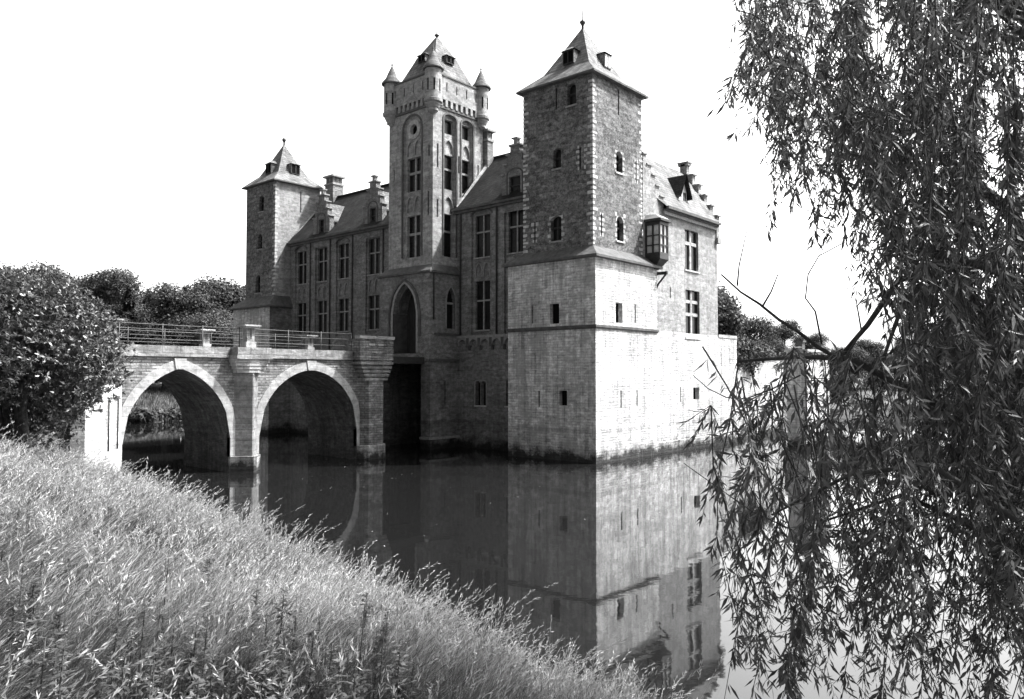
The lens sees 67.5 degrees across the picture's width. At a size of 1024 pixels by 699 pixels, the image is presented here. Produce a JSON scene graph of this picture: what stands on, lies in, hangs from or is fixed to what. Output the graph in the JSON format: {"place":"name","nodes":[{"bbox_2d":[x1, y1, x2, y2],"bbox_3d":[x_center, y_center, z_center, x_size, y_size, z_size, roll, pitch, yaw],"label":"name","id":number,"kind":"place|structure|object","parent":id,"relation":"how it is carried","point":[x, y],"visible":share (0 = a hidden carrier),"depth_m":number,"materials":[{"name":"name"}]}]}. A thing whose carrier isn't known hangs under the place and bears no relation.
{"place":"outdoors","nodes":[
{"label":"outdoors","id":0,"kind":"place"},
{"bbox_2d":[130,386,180,422],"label":"bank grass","id":1,"kind":"structure","parent":0,"point":[156,394],"depth_m":80.18,"materials":[{"name":"plant"}]},
{"bbox_2d":[0,353,997,698],"bbox_3d":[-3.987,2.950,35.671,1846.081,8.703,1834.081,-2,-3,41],"label":"ground","id":2,"kind":"structure","parent":0,"point":[155,385],"depth_m":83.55,"materials":[{"name":"plant"}]},
{"bbox_2d":[0,548,17,626],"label":"weed","id":3,"kind":"object","parent":2,"relation":"on","point":[1,557],"visible":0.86,"depth_m":5.10,"materials":[{"name":"grey plant"}]},
{"bbox_2d":[0,592,22,640],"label":"weed","id":4,"kind":"object","parent":2,"relation":"on","point":[12,611],"visible":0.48,"depth_m":5.00,"materials":[{"name":"grey plant"}]},
{"bbox_2d":[0,261,37,328],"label":"broadleaf tree","id":5,"kind":"object","parent":2,"relation":"on","point":[4,270],"visible":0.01,"depth_m":89.69,"materials":[{"name":"grey plant"}]},
{"bbox_2d":[2,622,40,689],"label":"weed","id":6,"kind":"object","parent":2,"relation":"on","point":[23,646],"visible":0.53,"depth_m":4.35,"materials":[{"name":"grey plant"}]},
{"bbox_2d":[3,559,43,629],"bbox_3d":[-3.473,1.763,5.261,0.393,0.652,0.257,0,-2,6],"label":"weed","id":7,"kind":"object","parent":2,"relation":"on","point":[21,579],"visible":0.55,"depth_m":5.26,"materials":[{"name":"grey plant"}]},
{"bbox_2d":[6,577,45,650],"bbox_3d":[-3.170,1.790,5.006,0.252,0.613,0.280,-1,-2,24],"label":"weed","id":8,"kind":"object","parent":2,"relation":"on","point":[33,590],"visible":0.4,"depth_m":5.00,"materials":[{"name":"grey plant"}]},
{"bbox_2d":[5,593,47,668],"bbox_3d":[-2.924,1.790,4.631,0.318,0.620,0.351,-2,-3,41],"label":"weed","id":9,"kind":"object","parent":2,"relation":"on","point":[31,608],"visible":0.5,"depth_m":4.65,"materials":[{"name":"grey plant"}]},
{"bbox_2d":[10,656,47,698],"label":"weed","id":10,"kind":"object","parent":2,"relation":"on","point":[34,661],"visible":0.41,"depth_m":4.16,"materials":[{"name":"grey plant"}]},
{"bbox_2d":[11,617,48,692],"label":"weed","id":11,"kind":"object","parent":2,"relation":"on","point":[35,633],"visible":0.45,"depth_m":4.50,"materials":[{"name":"grey plant"}]},
{"bbox_2d":[24,504,36,541],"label":"weed","id":12,"kind":"object","parent":2,"relation":"on","point":[28,527],"visible":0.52,"depth_m":8.18,"materials":[{"name":"grey plant"}]},
{"bbox_2d":[0,260,70,278],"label":"broadleaf tree","id":13,"kind":"object","parent":2,"relation":"on","point":[41,267],"visible":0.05,"depth_m":94.92,"materials":[{"name":"grey plant"}]},
{"bbox_2d":[15,554,61,618],"bbox_3d":[-3.487,1.830,5.611,0.270,0.674,0.271,0,-2,4],"label":"weed","id":14,"kind":"object","parent":2,"relation":"on","point":[40,573],"visible":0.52,"depth_m":5.62,"materials":[{"name":"grey plant"}]},
{"bbox_2d":[26,636,55,698],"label":"weed","id":15,"kind":"object","parent":2,"relation":"on","point":[41,679],"visible":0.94,"depth_m":3.39,"materials":[{"name":"grey plant"}]},
{"bbox_2d":[23,609,74,687],"bbox_3d":[-2.718,1.844,4.511,0.246,0.590,0.273,-2,-3,41],"label":"weed","id":16,"kind":"object","parent":2,"relation":"on","point":[59,614],"visible":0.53,"depth_m":4.56,"materials":[{"name":"grey plant"}]},
{"bbox_2d":[22,630,75,698],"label":"weed","id":17,"kind":"object","parent":2,"relation":"on","point":[53,673],"visible":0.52,"depth_m":4.03,"materials":[{"name":"grey plant"}]},
{"bbox_2d":[31,641,79,698],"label":"weed","id":18,"kind":"object","parent":2,"relation":"on","point":[60,674],"visible":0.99,"depth_m":3.40,"materials":[{"name":"grey plant"}]},
{"bbox_2d":[37,644,85,698],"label":"weed","id":19,"kind":"object","parent":2,"relation":"on","point":[81,692],"visible":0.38,"depth_m":4.10,"materials":[{"name":"grey plant"}]},
{"bbox_2d":[32,270,92,338],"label":"broadleaf tree","id":20,"kind":"object","parent":2,"relation":"on","point":[59,276],"visible":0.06,"depth_m":91.07,"materials":[{"name":"grey plant"}]},
{"bbox_2d":[0,265,137,461],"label":"laurel bush","id":21,"kind":"object","parent":2,"relation":"on","point":[44,345],"visible":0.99,"depth_m":22.36,"materials":[{"name":"grey plant"}]},
{"bbox_2d":[82,527,107,570],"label":"weed","id":22,"kind":"object","parent":2,"relation":"on","point":[95,542],"visible":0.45,"depth_m":7.59,"materials":[{"name":"grey plant"}]},
{"bbox_2d":[72,266,144,320],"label":"broadleaf tree","id":23,"kind":"object","parent":2,"relation":"on","point":[115,281],"visible":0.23,"depth_m":93.93,"materials":[{"name":"grey plant"}]},
{"bbox_2d":[75,623,143,698],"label":"weed","id":24,"kind":"object","parent":2,"relation":"on","point":[106,675],"visible":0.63,"depth_m":4.13,"materials":[{"name":"grey plant"}]},
{"bbox_2d":[100,671,119,697],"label":"weed","id":25,"kind":"object","parent":2,"relation":"on","point":[111,678],"visible":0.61,"depth_m":4.06,"materials":[{"name":"grey plant"}]},
{"bbox_2d":[105,651,133,698],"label":"weed","id":26,"kind":"object","parent":2,"relation":"on","point":[119,678],"visible":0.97,"depth_m":3.74,"materials":[{"name":"grey plant"}]},
{"bbox_2d":[83,288,157,309],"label":"broadleaf tree","id":27,"kind":"object","parent":2,"relation":"on","point":[139,296],"visible":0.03,"depth_m":101.77,"materials":[{"name":"grey plant"}]},
{"bbox_2d":[101,588,140,654],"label":"weed","id":28,"kind":"object","parent":2,"relation":"on","point":[119,606],"visible":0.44,"depth_m":5.03,"materials":[{"name":"grey plant"}]},
{"bbox_2d":[117,285,142,340],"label":"conifer tree","id":29,"kind":"object","parent":2,"relation":"on","point":[129,303],"visible":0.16,"depth_m":92.81,"materials":[{"name":"black plant"}]},
{"bbox_2d":[116,628,146,691],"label":"weed","id":30,"kind":"object","parent":2,"relation":"on","point":[132,653],"visible":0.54,"depth_m":4.44,"materials":[{"name":"grey plant"}]},
{"bbox_2d":[111,300,152,322],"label":"broadleaf tree","id":31,"kind":"object","parent":2,"relation":"on","point":[139,310],"visible":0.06,"depth_m":96.90,"materials":[{"name":"grey plant"}]},
{"bbox_2d":[124,630,145,677],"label":"weed","id":32,"kind":"object","parent":2,"relation":"on","point":[140,637],"visible":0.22,"depth_m":5.03,"materials":[{"name":"grey plant"}]},
{"bbox_2d":[113,314,161,344],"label":"broadleaf tree","id":33,"kind":"object","parent":2,"relation":"on","point":[142,320],"visible":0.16,"depth_m":90.35,"materials":[{"name":"grey plant"}]},
{"bbox_2d":[105,602,170,698],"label":"weed","id":34,"kind":"object","parent":2,"relation":"on","point":[141,655],"visible":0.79,"depth_m":4.40,"materials":[{"name":"grey plant"}]},
{"bbox_2d":[128,407,154,422],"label":"shrub","id":35,"kind":"object","parent":2,"relation":"on","point":[137,412],"visible":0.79,"depth_m":71.86,"materials":[{"name":"grey plant"}]},
{"bbox_2d":[140,289,154,314],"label":"conifer tree","id":36,"kind":"object","parent":2,"relation":"on","point":[145,302],"visible":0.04,"depth_m":98.83,"materials":[{"name":"black plant"}]},
{"bbox_2d":[130,646,166,698],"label":"weed","id":37,"kind":"object","parent":2,"relation":"on","point":[151,674],"visible":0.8,"depth_m":3.75,"materials":[{"name":"grey plant"}]},
{"bbox_2d":[142,408,159,421],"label":"shrub","id":38,"kind":"object","parent":2,"relation":"on","point":[149,417],"visible":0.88,"depth_m":72.46,"materials":[{"name":"grey plant"}]},
{"bbox_2d":[129,599,177,692],"bbox_3d":[-2.141,1.863,4.524,0.316,0.760,0.263,-2,-3,41],"label":"weed","id":39,"kind":"object","parent":2,"relation":"on","point":[164,647],"visible":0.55,"depth_m":4.54,"materials":[{"name":"grey plant"}]},
{"bbox_2d":[142,660,167,697],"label":"weed","id":40,"kind":"object","parent":2,"relation":"on","point":[151,689],"visible":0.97,"depth_m":3.66,"materials":[{"name":"grey plant"}]},
{"bbox_2d":[145,660,166,697],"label":"weed","id":41,"kind":"object","parent":2,"relation":"on","point":[159,667],"visible":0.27,"depth_m":4.46,"materials":[{"name":"grey plant"}]},
{"bbox_2d":[124,314,194,390],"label":"broadleaf tree","id":42,"kind":"object","parent":2,"relation":"on","point":[154,339],"visible":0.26,"depth_m":90.08,"materials":[{"name":"grey plant"}]},
{"bbox_2d":[146,552,173,615],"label":"weed","id":43,"kind":"object","parent":2,"relation":"on","point":[166,575],"visible":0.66,"depth_m":6.30,"materials":[{"name":"grey plant"}]},
{"bbox_2d":[144,613,179,676],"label":"weed","id":44,"kind":"object","parent":2,"relation":"on","point":[162,625],"visible":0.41,"depth_m":4.81,"materials":[{"name":"grey plant"}]},
{"bbox_2d":[152,282,175,382],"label":"conifer tree","id":45,"kind":"object","parent":2,"relation":"on","point":[167,305],"visible":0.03,"depth_m":93.66,"materials":[{"name":"black plant"}]},
{"bbox_2d":[154,638,178,695],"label":"weed","id":46,"kind":"object","parent":2,"relation":"on","point":[165,642],"visible":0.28,"depth_m":4.62,"materials":[{"name":"grey plant"}]},
{"bbox_2d":[156,408,176,421],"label":"shrub","id":47,"kind":"object","parent":2,"relation":"on","point":[163,412],"visible":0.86,"depth_m":74.02,"materials":[{"name":"grey plant"}]},
{"bbox_2d":[161,622,179,681],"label":"weed","id":48,"kind":"object","parent":2,"relation":"on","point":[172,640],"visible":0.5,"depth_m":4.92,"materials":[{"name":"grey plant"}]},
{"bbox_2d":[168,407,181,419],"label":"shrub","id":49,"kind":"object","parent":2,"relation":"on","point":[178,412],"visible":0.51,"depth_m":75.14,"materials":[{"name":"grey plant"}]},
{"bbox_2d":[156,642,203,698],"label":"weed","id":50,"kind":"object","parent":2,"relation":"on","point":[190,661],"visible":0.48,"depth_m":4.45,"materials":[{"name":"grey plant"}]},
{"bbox_2d":[141,281,220,345],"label":"broadleaf tree","id":51,"kind":"object","parent":2,"relation":"on","point":[180,299],"visible":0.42,"depth_m":91.59,"materials":[{"name":"grey plant"}]},
{"bbox_2d":[174,622,206,679],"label":"weed","id":52,"kind":"object","parent":2,"relation":"on","point":[188,627],"visible":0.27,"depth_m":5.01,"materials":[{"name":"grey plant"}]},
{"bbox_2d":[168,622,213,698],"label":"weed","id":53,"kind":"object","parent":2,"relation":"on","point":[193,652],"visible":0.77,"depth_m":4.38,"materials":[{"name":"grey plant"}]},
{"bbox_2d":[185,673,207,698],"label":"weed","id":54,"kind":"object","parent":2,"relation":"on","point":[196,695],"visible":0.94,"depth_m":3.71,"materials":[{"name":"grey plant"}]},
{"bbox_2d":[180,629,215,698],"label":"weed","id":55,"kind":"object","parent":2,"relation":"on","point":[204,654],"visible":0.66,"depth_m":4.38,"materials":[{"name":"grey plant"}]},
{"bbox_2d":[176,309,229,345],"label":"broadleaf tree","id":56,"kind":"object","parent":2,"relation":"on","point":[210,310],"visible":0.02,"depth_m":92.25,"materials":[{"name":"grey plant"}]},
{"bbox_2d":[195,593,212,644],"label":"weed","id":57,"kind":"object","parent":2,"relation":"on","point":[207,607],"visible":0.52,"depth_m":6.06,"materials":[{"name":"grey plant"}]},
{"bbox_2d":[182,310,232,346],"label":"broadleaf tree","id":58,"kind":"object","parent":2,"relation":"on","point":[226,321],"visible":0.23,"depth_m":87.21,"materials":[{"name":"grey plant"}]},
{"bbox_2d":[191,649,225,698],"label":"weed","id":59,"kind":"object","parent":2,"relation":"on","point":[211,690],"visible":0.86,"depth_m":4.09,"materials":[{"name":"grey plant"}]},
{"bbox_2d":[199,556,219,595],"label":"weed","id":60,"kind":"object","parent":2,"relation":"on","point":[209,562],"visible":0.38,"depth_m":8.55,"materials":[{"name":"grey plant"}]},
{"bbox_2d":[179,278,245,316],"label":"broadleaf tree","id":61,"kind":"object","parent":2,"relation":"on","point":[239,297],"visible":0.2,"depth_m":96.38,"materials":[{"name":"grey plant"}]},
{"bbox_2d":[191,273,245,310],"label":"broadleaf tree","id":62,"kind":"object","parent":2,"relation":"on","point":[218,284],"visible":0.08,"depth_m":97.82,"materials":[{"name":"grey plant"}]},
{"bbox_2d":[213,652,241,697],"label":"weed","id":63,"kind":"object","parent":2,"relation":"on","point":[228,663],"visible":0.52,"depth_m":4.77,"materials":[{"name":"grey plant"}]},
{"bbox_2d":[227,629,247,676],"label":"weed","id":64,"kind":"object","parent":2,"relation":"on","point":[239,639],"visible":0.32,"depth_m":5.30,"materials":[{"name":"grey plant"}]},
{"bbox_2d":[70,318,423,475],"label":"bridge","id":65,"kind":"structure","parent":2,"relation":"on","point":[222,395],"depth_m":36.90,"materials":[{"name":"stone"}]},
{"bbox_2d":[240,607,262,650],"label":"weed","id":66,"kind":"object","parent":2,"relation":"on","point":[254,628],"visible":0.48,"depth_m":6.18,"materials":[{"name":"grey plant"}]},
{"bbox_2d":[240,588,264,626],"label":"weed","id":67,"kind":"object","parent":2,"relation":"on","point":[258,596],"visible":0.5,"depth_m":6.86,"materials":[{"name":"grey plant"}]},
{"bbox_2d":[235,614,279,696],"bbox_3d":[-1.702,2.123,5.114,0.312,0.694,0.286,1,-2,-24],"label":"weed","id":68,"kind":"object","parent":2,"relation":"on","point":[261,637],"visible":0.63,"depth_m":5.13,"materials":[{"name":"grey plant"}]},
{"bbox_2d":[240,634,277,698],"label":"weed","id":69,"kind":"object","parent":2,"relation":"on","point":[264,675],"visible":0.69,"depth_m":4.86,"materials":[{"name":"grey plant"}]},
{"bbox_2d":[250,588,295,659],"bbox_3d":[-1.859,2.264,6.120,0.354,0.704,0.358,-1,-2,19],"label":"weed","id":70,"kind":"object","parent":2,"relation":"on","point":[284,609],"visible":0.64,"depth_m":6.13,"materials":[{"name":"grey plant"}]},
{"bbox_2d":[265,666,296,698],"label":"weed","id":71,"kind":"object","parent":2,"relation":"on","point":[279,671],"visible":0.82,"depth_m":4.50,"materials":[{"name":"grey plant"}]},
{"bbox_2d":[267,636,301,696],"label":"weed","id":72,"kind":"object","parent":2,"relation":"on","point":[290,657],"visible":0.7,"depth_m":5.02,"materials":[{"name":"grey plant"}]},
{"bbox_2d":[283,609,305,660],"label":"weed","id":73,"kind":"object","parent":2,"relation":"on","point":[295,626],"visible":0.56,"depth_m":6.15,"materials":[{"name":"grey plant"}]},
{"bbox_2d":[282,621,328,698],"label":"weed","id":74,"kind":"object","parent":2,"relation":"on","point":[311,650],"visible":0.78,"depth_m":5.10,"materials":[{"name":"grey plant"}]},
{"bbox_2d":[303,612,336,675],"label":"weed","id":75,"kind":"object","parent":2,"relation":"on","point":[319,624],"visible":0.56,"depth_m":5.85,"materials":[{"name":"grey plant"}]},
{"bbox_2d":[308,644,340,698],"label":"weed","id":76,"kind":"object","parent":2,"relation":"on","point":[327,661],"visible":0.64,"depth_m":5.05,"materials":[{"name":"grey plant"}]},
{"bbox_2d":[321,656,362,698],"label":"weed","id":77,"kind":"object","parent":2,"relation":"on","point":[330,691],"visible":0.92,"depth_m":4.28,"materials":[{"name":"grey plant"}]},
{"bbox_2d":[347,666,362,698],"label":"weed","id":78,"kind":"object","parent":2,"relation":"on","point":[357,691],"visible":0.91,"depth_m":4.50,"materials":[{"name":"grey plant"}]},
{"bbox_2d":[346,600,371,697],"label":"weed","id":79,"kind":"object","parent":2,"relation":"on","point":[360,655],"visible":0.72,"depth_m":4.84,"materials":[{"name":"grey plant"}]},
{"bbox_2d":[348,667,371,698],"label":"weed","id":80,"kind":"object","parent":2,"relation":"on","point":[361,678],"visible":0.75,"depth_m":4.59,"materials":[{"name":"grey plant"}]},
{"bbox_2d":[351,592,378,638],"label":"weed","id":81,"kind":"object","parent":2,"relation":"on","point":[368,606],"visible":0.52,"depth_m":7.53,"materials":[{"name":"grey plant"}]},
{"bbox_2d":[363,645,388,698],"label":"weed","id":82,"kind":"object","parent":2,"relation":"on","point":[371,662],"visible":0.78,"depth_m":5.23,"materials":[{"name":"grey plant"}]},
{"bbox_2d":[360,625,396,676],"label":"weed","id":83,"kind":"object","parent":2,"relation":"on","point":[382,630],"visible":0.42,"depth_m":6.16,"materials":[{"name":"grey plant"}]},
{"bbox_2d":[374,628,387,698],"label":"weed","id":84,"kind":"object","parent":2,"relation":"on","point":[380,663],"visible":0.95,"depth_m":4.64,"materials":[{"name":"grey plant"}]},
{"bbox_2d":[382,606,394,647],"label":"weed","id":85,"kind":"object","parent":2,"relation":"on","point":[392,627],"visible":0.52,"depth_m":7.09,"materials":[{"name":"grey plant"}]},
{"bbox_2d":[377,653,407,698],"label":"weed","id":86,"kind":"object","parent":2,"relation":"on","point":[390,665],"visible":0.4,"depth_m":5.31,"materials":[{"name":"grey plant"}]},
{"bbox_2d":[375,650,411,698],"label":"weed","id":87,"kind":"object","parent":2,"relation":"on","point":[397,678],"visible":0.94,"depth_m":4.80,"materials":[{"name":"grey plant"}]},
{"bbox_2d":[390,670,408,698],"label":"weed","id":88,"kind":"object","parent":2,"relation":"on","point":[402,694],"visible":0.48,"depth_m":5.22,"materials":[{"name":"grey plant"}]},
{"bbox_2d":[398,657,426,698],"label":"weed","id":89,"kind":"object","parent":2,"relation":"on","point":[412,678],"visible":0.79,"depth_m":5.23,"materials":[{"name":"grey plant"}]},
{"bbox_2d":[717,279,750,336],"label":"broadleaf tree","id":90,"kind":"object","parent":2,"relation":"on","point":[731,318],"visible":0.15,"depth_m":80.64,"materials":[{"name":"grey plant"}]},
{"bbox_2d":[726,314,782,356],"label":"broadleaf tree","id":91,"kind":"object","parent":2,"relation":"on","point":[763,328],"visible":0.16,"depth_m":91.66,"materials":[{"name":"grey plant"}]},
{"bbox_2d":[749,337,787,369],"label":"broadleaf tree","id":92,"kind":"object","parent":2,"relation":"on","point":[780,347],"visible":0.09,"depth_m":101.88,"materials":[{"name":"grey plant"}]},
{"bbox_2d":[765,318,802,379],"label":"broadleaf tree","id":93,"kind":"object","parent":2,"relation":"on","point":[785,333],"visible":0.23,"depth_m":105.78,"materials":[{"name":"grey plant"}]},
{"bbox_2d":[790,332,828,348],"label":"broadleaf tree","id":94,"kind":"object","parent":2,"relation":"on","point":[815,339],"visible":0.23,"depth_m":110.26,"materials":[{"name":"grey plant"}]},
{"bbox_2d":[829,374,858,408],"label":"broadleaf tree","id":95,"kind":"object","parent":2,"relation":"on","point":[844,394],"visible":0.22,"depth_m":82.94,"materials":[{"name":"grey plant"}]},
{"bbox_2d":[676,0,1023,698],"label":"willow tree","id":96,"kind":"object","parent":2,"relation":"on","point":[964,344],"visible":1,"depth_m":5.09,"materials":[{"name":"grey plant"}]},
{"bbox_2d":[830,346,871,390],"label":"broadleaf tree","id":97,"kind":"object","parent":2,"relation":"on","point":[861,355],"visible":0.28,"depth_m":94.61,"materials":[{"name":"grey plant"}]},
{"bbox_2d":[853,338,889,381],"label":"broadleaf tree","id":98,"kind":"object","parent":2,"relation":"on","point":[868,345],"visible":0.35,"depth_m":98.59,"materials":[{"name":"grey plant"}]},
{"bbox_2d":[862,366,897,398],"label":"broadleaf tree","id":99,"kind":"object","parent":2,"relation":"on","point":[884,368],"visible":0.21,"depth_m":85.64,"materials":[{"name":"grey plant"}]},
{"bbox_2d":[0,0,1023,366],"label":"sky","id":100,"kind":"structure","parent":0,"point":[132,132],"materials":[{"name":"white"}]},
{"bbox_2d":[121,416,1023,698],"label":"moat water","id":101,"kind":"structure","parent":0,"point":[613,550],"depth_m":20.64,"materials":[{"name":"black liquid"}]},
{"bbox_2d":[228,11,740,463],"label":"castle","id":102,"kind":"structure","parent":101,"relation":"in","point":[536,293],"depth_m":46.95,"materials":[{"name":"stone"}]},
{"bbox_2d":[737,357,783,438],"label":"moat wall","id":103,"kind":"structure","parent":101,"relation":"in","point":[765,375],"depth_m":56.82,"materials":[{"name":"stone"}]},
{"bbox_2d":[736,335,770,376],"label":"ivy bush","id":104,"kind":"object","parent":103,"relation":"on","point":[744,344],"visible":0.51,"depth_m":54.78,"materials":[{"name":"grey plant"}]},
{"bbox_2d":[784,341,830,446],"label":"water gate pier","id":105,"kind":"structure","parent":101,"relation":"in","point":[794,426],"depth_m":48.84,"materials":[{"name":"stone"}]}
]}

